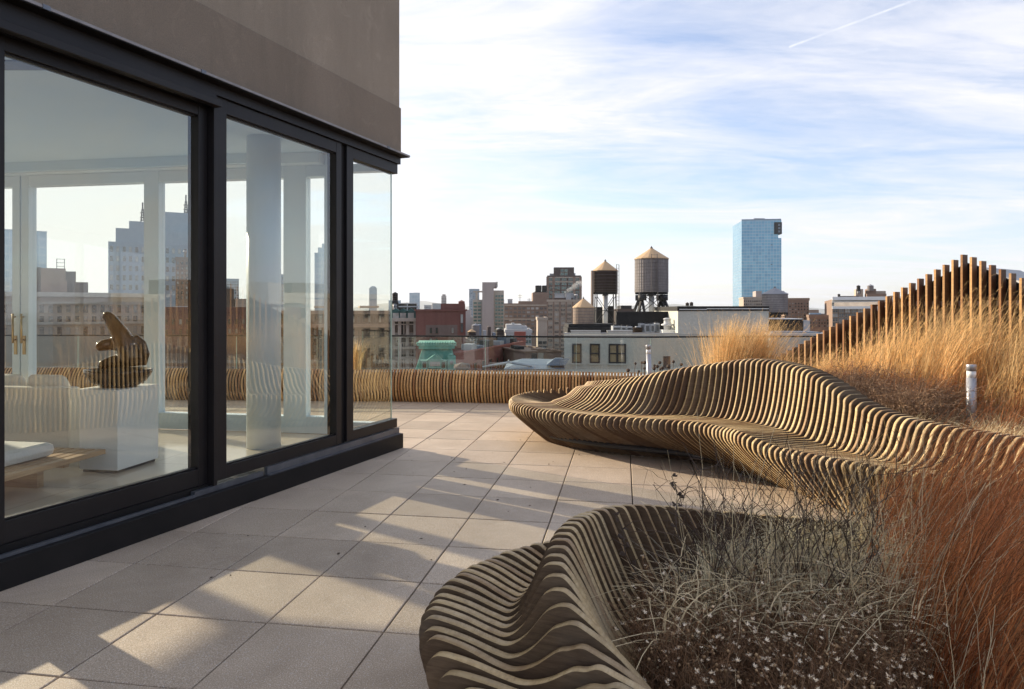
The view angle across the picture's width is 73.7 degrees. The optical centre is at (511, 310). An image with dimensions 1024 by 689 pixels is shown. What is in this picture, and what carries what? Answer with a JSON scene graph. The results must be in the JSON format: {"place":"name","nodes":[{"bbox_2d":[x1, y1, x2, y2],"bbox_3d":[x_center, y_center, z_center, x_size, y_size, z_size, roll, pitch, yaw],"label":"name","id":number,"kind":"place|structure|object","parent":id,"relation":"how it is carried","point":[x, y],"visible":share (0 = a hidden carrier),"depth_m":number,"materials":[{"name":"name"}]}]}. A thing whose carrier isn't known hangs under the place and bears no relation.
{"place":"outdoors","nodes":[
{"label":"outdoors","id":0,"kind":"place"},
{"bbox_2d":[5,259,143,367],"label":"long cornice building","id":1,"kind":"structure","parent":0,"point":[67,304],"depth_m":80.62,"materials":[{"name":"brown brick"}]},
{"bbox_2d":[175,251,187,305],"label":"dark brick tower","id":2,"kind":"structure","parent":0,"point":[181,281],"depth_m":150.55,"materials":[{"name":"brick"}]},
{"bbox_2d":[165,288,245,368],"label":"red warehouse","id":3,"kind":"structure","parent":0,"point":[176,347],"depth_m":70.92,"materials":[{"name":"brick"}]},
{"bbox_2d":[369,286,376,310],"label":"domed tower","id":4,"kind":"structure","parent":0,"point":[372,295],"depth_m":901.13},
{"bbox_2d":[409,293,419,308],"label":"distant glass building","id":5,"kind":"structure","parent":0,"point":[414,297],"depth_m":700.88,"materials":[{"name":"blue glass"}]},
{"bbox_2d":[454,362,470,370],"bbox_3d":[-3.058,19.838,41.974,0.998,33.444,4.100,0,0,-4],"label":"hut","id":6,"kind":"object","parent":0,"point":[462,366],"visible":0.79,"depth_m":40.29,"materials":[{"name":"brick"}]},
{"bbox_2d":[468,329,475,340],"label":"water tank","id":7,"kind":"object","parent":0,"point":[471,332],"visible":0.84,"depth_m":83.65,"materials":[{"name":"brown wood"}]},
{"bbox_2d":[472,323,478,342],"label":"water tank","id":8,"kind":"object","parent":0,"point":[475,326],"visible":0.74,"depth_m":91.62,"materials":[{"name":"grey wood"}]},
{"bbox_2d":[466,324,498,344],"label":"grey blank building","id":9,"kind":"structure","parent":0,"point":[488,334],"depth_m":97.15,"materials":[{"name":"grey concrete"}]},
{"bbox_2d":[473,282,503,335],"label":"concrete tower","id":10,"kind":"structure","parent":0,"point":[488,309],"depth_m":180.45,"materials":[{"name":"grey concrete"}]},
{"bbox_2d":[496,328,503,340],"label":"water tank","id":11,"kind":"object","parent":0,"point":[499,331],"visible":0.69,"depth_m":79.63,"materials":[{"name":"brown wood"}]},
{"bbox_2d":[5,0,1023,308],"label":"sky","id":12,"kind":"structure","parent":0,"point":[884,138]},
{"bbox_2d":[504,323,531,345],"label":"white apartment building","id":13,"kind":"structure","parent":0,"point":[510,329],"depth_m":112.11,"materials":[{"name":"concrete"}]},
{"bbox_2d":[504,285,546,345],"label":"brown loft building","id":14,"kind":"structure","parent":0,"point":[525,313],"depth_m":204.97,"materials":[{"name":"brick"}]},
{"bbox_2d":[536,317,547,347],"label":"blank tan building","id":15,"kind":"structure","parent":0,"point":[541,326],"depth_m":119.99,"materials":[{"name":"concrete"}]},
{"bbox_2d":[547,287,579,358],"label":"tan grid building","id":16,"kind":"structure","parent":0,"point":[560,310],"depth_m":149.81,"materials":[{"name":"concrete"}]},
{"bbox_2d":[311,301,824,313],"bbox_3d":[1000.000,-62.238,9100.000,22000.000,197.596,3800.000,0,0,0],"label":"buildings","id":17,"kind":"structure","parent":0,"point":[384,307],"depth_m":8044.48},
{"bbox_2d":[614,305,632,323],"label":"roof shed","id":18,"kind":"structure","parent":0,"point":[625,308],"depth_m":66.00,"materials":[{"name":"metal"}]},
{"bbox_2d":[564,306,768,373],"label":"white brick building","id":19,"kind":"structure","parent":0,"point":[600,355],"depth_m":44.46,"materials":[{"name":"brick"}]},
{"bbox_2d":[571,344,582,364],"bbox_3d":[4.268,2.874,44.914,0.815,1.374,0.220,0,0,5],"label":"window","id":20,"kind":"structure","parent":19,"relation":"in","point":[576,348],"depth_m":44.89,"materials":[{"name":"glass"}]},
{"bbox_2d":[563,323,614,340],"bbox_3d":[5.672,1.656,50.525,3.445,1.352,4.050,0,0,0],"label":"roof bulkhead","id":21,"kind":"object","parent":19,"relation":"on","point":[602,327],"visible":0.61,"depth_m":48.90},
{"bbox_2d":[572,297,593,323],"bbox_3d":[5.232,0.197,50.000,1.605,2.393,1.605,0,0,0],"label":"water tank","id":22,"kind":"object","parent":21,"relation":"on","point":[583,310],"visible":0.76,"depth_m":49.39,"materials":[{"name":"beige wood"}]},
{"bbox_2d":[588,344,600,364],"bbox_3d":[5.437,2.874,44.808,0.856,1.374,0.220,0,0,5],"label":"window","id":23,"kind":"structure","parent":19,"relation":"in","point":[594,348],"depth_m":44.79,"materials":[{"name":"glass"}]},
{"bbox_2d":[595,306,612,323],"bbox_3d":[8.186,0.705,61.500,1.457,2.190,3.000,0,0,0],"label":"roof bulkhead","id":24,"kind":"object","parent":19,"relation":"on","point":[599,313],"visible":0.21,"depth_m":60.20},
{"bbox_2d":[591,259,618,323],"bbox_3d":[7.841,-1.191,58.000,2.369,6.317,2.186,0,0,0],"label":"water tank","id":25,"kind":"object","parent":19,"relation":"on","point":[604,278],"visible":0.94,"depth_m":57.30,"materials":[{"name":"brown wood"}]},
{"bbox_2d":[607,344,627,364],"bbox_3d":[6.892,2.874,44.676,1.325,1.374,0.220,0,0,5],"label":"window","id":26,"kind":"structure","parent":19,"relation":"in","point":[617,352],"depth_m":44.64,"materials":[{"name":"glass"}]},
{"bbox_2d":[633,326,642,332],"bbox_3d":[8.459,1.309,45.900,0.656,0.463,0.652,0,0,0],"label":"round vent drum","id":27,"kind":"object","parent":19,"relation":"on","point":[637,329],"visible":0.88,"depth_m":45.66,"materials":[{"name":"brown metal"}]},
{"bbox_2d":[614,311,667,332],"bbox_3d":[9.765,1.215,49.445,4.580,2.270,1.010,0,0,0],"label":"roof bulkhead","id":28,"kind":"object","parent":19,"relation":"on","point":[631,318],"visible":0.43,"depth_m":49.00,"materials":[{"name":"metal"}]},
{"bbox_2d":[644,323,649,331],"bbox_3d":[9.313,1.186,47.341,0.335,0.656,0.918,0,0,0],"label":"air conditioner","id":29,"kind":"object","parent":19,"relation":"on","point":[646,327],"visible":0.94,"depth_m":46.90,"materials":[{"name":"metal"}]},
{"bbox_2d":[633,246,668,310],"bbox_3d":[11.236,-2.496,54.923,2.792,5.380,2.946,0,0,0],"label":"water tank","id":30,"kind":"object","parent":19,"relation":"on","point":[651,273],"visible":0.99,"depth_m":54.06,"materials":[{"name":"grey wood"}]},
{"bbox_2d":[663,356,669,368],"bbox_3d":[10.067,3.407,44.426,0.440,0.856,0.140,0,0,5],"label":"small window","id":31,"kind":"structure","parent":19,"relation":"in","point":[666,359],"depth_m":44.35,"materials":[{"name":"glass"}]},
{"bbox_2d":[660,318,674,332],"bbox_3d":[10.546,1.038,46.250,0.892,1.065,0.900,0,0,0],"label":"mushroom vent","id":32,"kind":"object","parent":19,"relation":"on","point":[667,324],"visible":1,"depth_m":46.03,"materials":[{"name":"silver metal"}]},
{"bbox_2d":[739,291,761,305],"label":"stone building","id":33,"kind":"structure","parent":0,"point":[755,299],"depth_m":189.71,"materials":[{"name":"stone"}]},
{"bbox_2d":[812,343,1023,433],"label":"russet grass","id":34,"kind":"structure","parent":0,"point":[1016,408],"depth_m":7.21,"materials":[{"name":"brown plant"}]},
{"bbox_2d":[817,279,1023,430],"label":"golden grass","id":35,"kind":"structure","parent":0,"point":[989,368],"depth_m":7.63,"materials":[{"name":"beige plant"}]},
{"bbox_2d":[813,286,1023,397],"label":"golden grass plumes","id":36,"kind":"object","parent":35,"relation":"on","point":[920,322],"visible":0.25,"depth_m":7.81,"materials":[{"name":"beige plant"}]},
{"bbox_2d":[986,268,1023,282],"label":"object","id":37,"kind":"object","parent":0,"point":[1019,274],"visible":0.11,"depth_m":10.37,"materials":[{"name":"grey"}]},
{"bbox_3d":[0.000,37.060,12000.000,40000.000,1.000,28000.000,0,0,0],"label":"street ground","id":38,"kind":"structure","parent":0,"visible":0},
{"bbox_2d":[5,229,46,291],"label":"blue office tower","id":39,"kind":"structure","parent":38,"relation":"on","point":[41,249],"depth_m":335.99,"materials":[{"name":"blue glass"}]},
{"bbox_2d":[108,195,187,306],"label":"antenna tower","id":40,"kind":"structure","parent":38,"relation":"on","point":[126,262],"depth_m":305.85,"materials":[{"name":"grey concrete"}]},
{"bbox_2d":[227,279,238,298],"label":"distant block","id":41,"kind":"structure","parent":38,"relation":"on","point":[233,283],"depth_m":503.27,"materials":[{"name":"glass"}]},
{"bbox_2d":[281,274,282,310],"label":"slim tower","id":42,"kind":"structure","parent":38,"relation":"on","point":[281,292],"depth_m":600.50,"materials":[{"name":"brick"}]},
{"bbox_2d":[314,244,323,310],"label":"spired tower","id":43,"kind":"structure","parent":38,"relation":"on","point":[319,278],"depth_m":520.93,"materials":[{"name":"grey"}]},
{"bbox_2d":[281,306,389,370],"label":"brownstone row","id":44,"kind":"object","parent":38,"relation":"on","point":[376,354],"visible":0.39,"depth_m":68.14,"materials":[{"name":"brick"}]},
{"bbox_2d":[389,308,415,370],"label":"limestone building","id":45,"kind":"structure","parent":38,"relation":"on","point":[403,321],"depth_m":59.96,"materials":[{"name":"beige stone"}]},
{"bbox_2d":[392,292,398,309],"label":"water tank","id":46,"kind":"object","parent":45,"relation":"on","point":[395,303],"visible":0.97,"depth_m":65.78,"materials":[{"name":"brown wood"}]},
{"bbox_2d":[397,354,409,368],"bbox_3d":[-9.522,4.486,60.042,1.136,1.373,0.210,0,0,-6],"label":"window","id":47,"kind":"structure","parent":45,"relation":"in","point":[403,360],"depth_m":60.01,"materials":[{"name":"grey glass"}]},
{"bbox_2d":[399,303,417,309],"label":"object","id":48,"kind":"object","parent":45,"relation":"attached to","point":[408,306],"visible":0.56,"depth_m":68.03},
{"bbox_2d":[405,353,415,368],"bbox_3d":[-8.889,4.486,60.108,1.136,1.373,0.210,0,0,-6],"label":"window","id":49,"kind":"structure","parent":45,"relation":"in","point":[411,360],"depth_m":60.12,"materials":[{"name":"grey glass"}]},
{"bbox_2d":[409,321,413,334],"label":"window","id":50,"kind":"structure","parent":45,"relation":"in","point":[411,327],"depth_m":60.12,"materials":[{"name":"black glass"}]},
{"bbox_2d":[388,309,472,334],"bbox_3d":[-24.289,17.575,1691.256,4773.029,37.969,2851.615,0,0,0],"label":"distant city","id":51,"kind":"object","parent":38,"relation":"on","point":[469,321],"visible":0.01,"depth_m":347.69,"materials":[{"name":"concrete"}]},
{"bbox_2d":[416,340,455,370],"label":"copper mansard building","id":52,"kind":"structure","parent":38,"relation":"on","point":[436,355],"depth_m":44.90,"materials":[{"name":"green metal"}]},
{"bbox_2d":[414,300,466,365],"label":"red brick building","id":53,"kind":"structure","parent":38,"relation":"on","point":[442,319],"depth_m":55.25,"materials":[{"name":"red brick"}]},
{"bbox_2d":[469,289,478,316],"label":"blue slab tower","id":54,"kind":"structure","parent":38,"relation":"on","point":[471,295],"depth_m":620.12,"materials":[{"name":"blue glass"}]},
{"bbox_2d":[453,331,526,371],"bbox_3d":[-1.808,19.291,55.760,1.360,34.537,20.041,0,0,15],"label":"long red building","id":55,"kind":"structure","parent":38,"relation":"on","point":[472,355],"depth_m":53.88,"materials":[{"name":"brick"}]},
{"bbox_2d":[488,358,493,371],"bbox_3d":[-1.689,4.315,53.999,0.210,0.996,0.957,0,0,15],"label":"window","id":56,"kind":"structure","parent":55,"relation":"in","point":[490,361],"depth_m":54.05,"materials":[{"name":"grey glass"}]},
{"bbox_2d":[482,358,569,372],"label":"metal roof building","id":57,"kind":"structure","parent":38,"relation":"on","point":[546,365],"depth_m":41.29,"materials":[{"name":"white metal"}]},
{"bbox_2d":[502,345,562,370],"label":"brown low building","id":58,"kind":"structure","parent":38,"relation":"on","point":[513,352],"depth_m":52.97,"materials":[{"name":"brick"}]},
{"bbox_2d":[546,267,581,299],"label":"brick building","id":59,"kind":"structure","parent":38,"relation":"on","point":[564,280],"depth_m":269.58,"materials":[{"name":"brick"}]},
{"bbox_2d":[733,218,781,305],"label":"glass tower","id":60,"kind":"structure","parent":38,"relation":"on","point":[756,254],"depth_m":418.99,"materials":[{"name":"glass"}]},
{"bbox_2d":[755,318,822,357],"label":"flat roof building","id":61,"kind":"structure","parent":38,"relation":"on","point":[799,323],"depth_m":44.51,"materials":[{"name":"white paint"}]},
{"bbox_2d":[761,287,787,317],"bbox_3d":[19.250,-0.515,50.000,1.866,2.469,1.866,0,0,0],"label":"water tank","id":62,"kind":"object","parent":61,"relation":"on","point":[775,299],"visible":0.86,"depth_m":49.31,"materials":[{"name":"grey wood"}]},
{"bbox_2d":[778,298,809,319],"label":"brown brick building","id":63,"kind":"structure","parent":38,"relation":"on","point":[798,308],"depth_m":134.39,"materials":[{"name":"brown brick"}]},
{"bbox_2d":[806,314,828,331],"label":"brown building","id":64,"kind":"structure","parent":38,"relation":"on","point":[819,322],"depth_m":124.47,"materials":[{"name":"brick"}]},
{"bbox_2d":[825,289,900,326],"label":"classical building","id":65,"kind":"structure","parent":38,"relation":"on","point":[837,314],"depth_m":111.35,"materials":[{"name":"white stone"}]},
{"bbox_3d":[-1.000,19.360,3.600,25.800,34.400,19.000,0,0,0],"label":"brick building","id":66,"kind":"object","parent":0,"visible":0},
{"bbox_2d":[550,455,632,521],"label":"deck slab","id":67,"kind":"structure","parent":66,"relation":"on","point":[631,480],"depth_m":6.36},
{"bbox_2d":[0,0,409,591],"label":"pavilion","id":68,"kind":"structure","parent":67,"relation":"on","point":[206,100],"depth_m":6.21,"materials":[{"name":"black metal"}]},
{"bbox_2d":[5,374,98,448],"bbox_3d":[-5.097,1.009,6.954,2.200,0.784,0.965,0,0,9],"label":"sofa","id":69,"kind":"object","parent":68,"relation":"on","point":[41,408],"visible":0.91,"depth_m":6.37,"materials":[{"name":"white fabric"}]},
{"bbox_2d":[5,441,105,487],"bbox_3d":[-4.095,1.230,4.979,1.028,0.341,1.800,0,0,9],"label":"daybed","id":70,"kind":"object","parent":68,"relation":"on","point":[27,464],"visible":0.99,"depth_m":5.38,"materials":[{"name":"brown wood"}]},
{"bbox_2d":[0,34,206,544],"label":"sliding door","id":71,"kind":"structure","parent":68,"relation":"in","point":[27,523],"depth_m":4.80,"materials":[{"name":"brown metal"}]},
{"bbox_2d":[80,384,157,472],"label":"display plinth","id":72,"kind":"structure","parent":68,"relation":"on","point":[120,425],"depth_m":5.91,"materials":[{"name":"white paint"}]},
{"bbox_2d":[83,367,152,387],"bbox_3d":[-3.534,0.605,6.130,0.576,0.158,0.449,0,0,0],"label":"bowl","id":73,"kind":"object","parent":72,"relation":"on","point":[118,377],"visible":0.97,"depth_m":5.99,"materials":[{"name":"brown wood"}]},
{"bbox_2d":[95,311,149,368],"bbox_3d":[-3.498,0.266,6.135,0.419,0.517,0.186,0,0,0],"label":"sculpture","id":74,"kind":"object","parent":73,"relation":"in","point":[127,346],"visible":1,"depth_m":6.08,"materials":[{"name":"brown wood"}]},
{"bbox_2d":[5,152,326,433],"bbox_3d":[-5.732,-0.185,8.332,7.540,3.170,0.270,0,0,9],"label":"end window frame","id":75,"kind":"structure","parent":68,"relation":"in","point":[298,169],"depth_m":8.07,"materials":[{"name":"white paint"}]},
{"bbox_2d":[217,97,340,480],"bbox_3d":[-2.043,-0.168,6.059,0.110,2.985,1.598,0,0,22],"label":"glass door","id":76,"kind":"structure","parent":68,"relation":"in","point":[231,111],"depth_m":6.00,"materials":[{"name":"brown metal"}]},
{"bbox_2d":[344,145,397,441],"bbox_3d":[-1.530,-0.168,7.334,0.110,2.985,0.970,0,0,22],"label":"corner window","id":77,"kind":"structure","parent":68,"relation":"in","point":[351,155],"depth_m":6.94,"materials":[{"name":"brown metal"}]},
{"bbox_2d":[0,400,869,688],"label":"paved deck","id":78,"kind":"structure","parent":67,"relation":"on","point":[320,588],"depth_m":4.20,"materials":[{"name":"concrete"}]},
{"bbox_2d":[5,367,655,402],"bbox_3d":[-3.413,1.284,11.859,14.222,0.552,0.822,0,0,5],"label":"slatted planter edge","id":79,"kind":"object","parent":78,"relation":"on","point":[471,386],"visible":0.39,"depth_m":11.57,"materials":[{"name":"brown wood"}]},
{"bbox_2d":[353,339,368,369],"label":"grass clump","id":80,"kind":"object","parent":79,"relation":"on","point":[356,359],"visible":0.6,"depth_m":11.92,"materials":[{"name":"beige plant"}]},
{"bbox_2d":[5,334,815,369],"bbox_3d":[-2.633,0.994,12.210,16.764,1.092,0.474,0,0,2],"label":"glass balustrade","id":81,"kind":"object","parent":78,"relation":"on","point":[398,336],"visible":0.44,"depth_m":12.10,"materials":[{"name":"clear glass"}]},
{"bbox_2d":[419,504,973,688],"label":"ribbed planter","id":82,"kind":"object","parent":78,"relation":"on","point":[526,617],"visible":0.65,"depth_m":2.61,"materials":[{"name":"brown wood"}]},
{"bbox_2d":[608,511,654,613],"bbox_3d":[0.523,1.144,3.091,0.255,0.434,0.128,0,0,14],"label":"dry sprig","id":83,"kind":"object","parent":82,"relation":"in","point":[622,553],"visible":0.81,"depth_m":3.08,"materials":[{"name":"brown plant"}]},
{"bbox_2d":[652,473,700,575],"bbox_3d":[0.806,1.092,3.297,0.235,0.539,0.307,0,0,33],"label":"dry sprig","id":84,"kind":"object","parent":82,"relation":"in","point":[674,504],"visible":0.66,"depth_m":3.28,"materials":[{"name":"brown plant"}]},
{"bbox_2d":[509,359,1023,535],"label":"ribbed bench","id":85,"kind":"object","parent":78,"relation":"on","point":[739,400],"visible":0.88,"depth_m":6.38,"materials":[{"name":"brown wood"}]},
{"bbox_2d":[645,549,1022,688],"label":"planting bed","id":86,"kind":"object","parent":78,"relation":"on","point":[787,654],"depth_m":2.77,"materials":[{"name":"brown plant"}]},
{"bbox_2d":[671,481,712,577],"bbox_3d":[0.912,1.158,3.560,0.243,0.409,0.507,0,0,0],"label":"dry sprig","id":87,"kind":"object","parent":86,"relation":"on","point":[682,496],"visible":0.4,"depth_m":3.52,"materials":[{"name":"brown plant"}]},
{"bbox_2d":[597,538,963,688],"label":"brown asters","id":88,"kind":"object","parent":86,"relation":"on","point":[773,677],"visible":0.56,"depth_m":2.47,"materials":[{"name":"brown plant"}]},
{"bbox_2d":[608,551,956,688],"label":"aster seed heads","id":89,"kind":"object","parent":88,"relation":"attached to","point":[786,638],"visible":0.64,"depth_m":2.40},
{"bbox_2d":[606,547,960,688],"bbox_3d":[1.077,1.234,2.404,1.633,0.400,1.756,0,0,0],"label":"brown aster twigs","id":90,"kind":"object","parent":86,"relation":"on","point":[824,684],"visible":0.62,"depth_m":2.45,"materials":[{"name":"brown plant"}]},
{"bbox_2d":[612,416,961,651],"bbox_3d":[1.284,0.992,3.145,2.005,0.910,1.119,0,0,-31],"label":"wiry stems","id":91,"kind":"object","parent":86,"relation":"on","point":[797,532],"visible":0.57,"depth_m":3.10,"materials":[{"name":"brown plant"}]},
{"bbox_2d":[591,483,1007,688],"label":"shrub","id":92,"kind":"object","parent":86,"relation":"on","point":[864,594],"visible":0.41,"depth_m":2.79,"materials":[{"name":"plant"}]},
{"bbox_2d":[621,486,1023,675],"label":"silver green grass","id":93,"kind":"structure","parent":86,"relation":"on","point":[823,569],"depth_m":3.15,"materials":[{"name":"plant"}]},
{"bbox_2d":[636,540,1023,688],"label":"dry ground cover","id":94,"kind":"object","parent":86,"relation":"on","point":[807,646],"visible":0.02,"depth_m":2.75,"materials":[{"name":"plant"}]},
{"bbox_2d":[663,407,1009,653],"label":"tan stems","id":95,"kind":"object","parent":86,"relation":"on","point":[860,500],"visible":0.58,"depth_m":3.13,"materials":[{"name":"plant"}]},
{"bbox_2d":[782,417,1023,575],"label":"tan stems","id":96,"kind":"object","parent":86,"relation":"on","point":[847,491],"visible":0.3,"depth_m":4.19,"materials":[{"name":"beige plant"}]},
{"bbox_2d":[856,381,1023,688],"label":"rust grass","id":97,"kind":"structure","parent":86,"relation":"on","point":[1019,616],"depth_m":2.69,"materials":[{"name":"brown plant"}]},
{"bbox_2d":[890,408,1023,688],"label":"straw stems","id":98,"kind":"object","parent":86,"relation":"on","point":[934,607],"visible":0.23,"depth_m":2.62,"materials":[{"name":"brown plant"}]},
{"bbox_2d":[776,254,1023,382],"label":"slatted screen","id":99,"kind":"object","parent":78,"relation":"on","point":[965,275],"visible":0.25,"depth_m":9.00,"materials":[{"name":"brown wood"}]},
{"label":"planting bed","id":100,"kind":"structure","parent":78,"relation":"on","visible":0},
{"bbox_2d":[646,345,651,373],"bbox_3d":[2.048,0.909,10.200,0.072,0.783,0.072,-2,0,0],"label":"bollard light","id":101,"kind":"object","parent":100,"relation":"on","point":[648,358],"visible":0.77,"depth_m":10.17,"materials":[{"name":"metal"}]},
{"bbox_2d":[655,310,805,364],"bbox_3d":[2.843,0.626,8.740,1.906,1.350,1.568,0,0,0],"label":"grass clump","id":102,"kind":"object","parent":100,"relation":"on","point":[725,353],"visible":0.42,"depth_m":8.66,"materials":[{"name":"beige plant"}]},
{"bbox_2d":[689,309,819,364],"bbox_3d":[3.234,0.632,8.800,1.759,1.340,1.740,0,0,40],"label":"grass clump","id":103,"kind":"object","parent":100,"relation":"on","point":[764,351],"visible":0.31,"depth_m":8.68,"materials":[{"name":"beige plant"}]},
{"bbox_2d":[798,342,874,378],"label":"grass clump","id":104,"kind":"object","parent":100,"relation":"on","point":[831,359],"visible":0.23,"depth_m":9.05,"materials":[{"name":"beige plant"}]},
{"bbox_2d":[797,356,890,386],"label":"twiggy shrub","id":105,"kind":"object","parent":100,"relation":"on","point":[839,373],"visible":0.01,"depth_m":7.62,"materials":[{"name":"brown plant"}]},
{"bbox_2d":[800,355,951,412],"bbox_3d":[4.329,0.918,7.927,2.197,0.764,2.237,0,0,0],"label":"twiggy shrub","id":106,"kind":"object","parent":100,"relation":"on","point":[866,377],"visible":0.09,"depth_m":8.03,"materials":[{"name":"brown plant"}]},
{"bbox_2d":[821,353,964,405],"bbox_3d":[3.867,0.889,7.623,1.739,0.823,1.842,0,0,-26],"label":"twiggy shrub","id":107,"kind":"object","parent":100,"relation":"on","point":[857,380],"visible":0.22,"depth_m":7.47,"materials":[{"name":"brown plant"}]},
{"bbox_2d":[851,370,1008,425],"bbox_3d":[4.068,0.950,7.089,1.834,0.712,1.813,0,0,0],"label":"twiggy shrub","id":108,"kind":"object","parent":100,"relation":"on","point":[905,405],"visible":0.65,"depth_m":6.86,"materials":[{"name":"brown plant"}]},
{"bbox_2d":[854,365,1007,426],"bbox_3d":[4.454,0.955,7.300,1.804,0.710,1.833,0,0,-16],"label":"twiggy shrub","id":109,"kind":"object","parent":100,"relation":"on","point":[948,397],"visible":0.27,"depth_m":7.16,"materials":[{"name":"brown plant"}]},
{"bbox_2d":[890,403,1023,435],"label":"straw grass","id":110,"kind":"structure","parent":100,"relation":"on","point":[1002,428],"depth_m":6.59,"materials":[{"name":"beige plant"}]},
{"bbox_2d":[966,364,976,426],"bbox_3d":[4.710,0.927,7.000,0.092,0.745,0.092,0,0,0],"label":"bollard light","id":111,"kind":"object","parent":100,"relation":"on","point":[971,370],"visible":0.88,"depth_m":6.96,"materials":[{"name":"metal"}]},
{"bbox_2d":[977,353,1022,405],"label":"red twigged shrub","id":112,"kind":"object","parent":100,"relation":"on","point":[1003,370],"visible":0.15,"depth_m":7.20,"materials":[{"name":"brown plant"}]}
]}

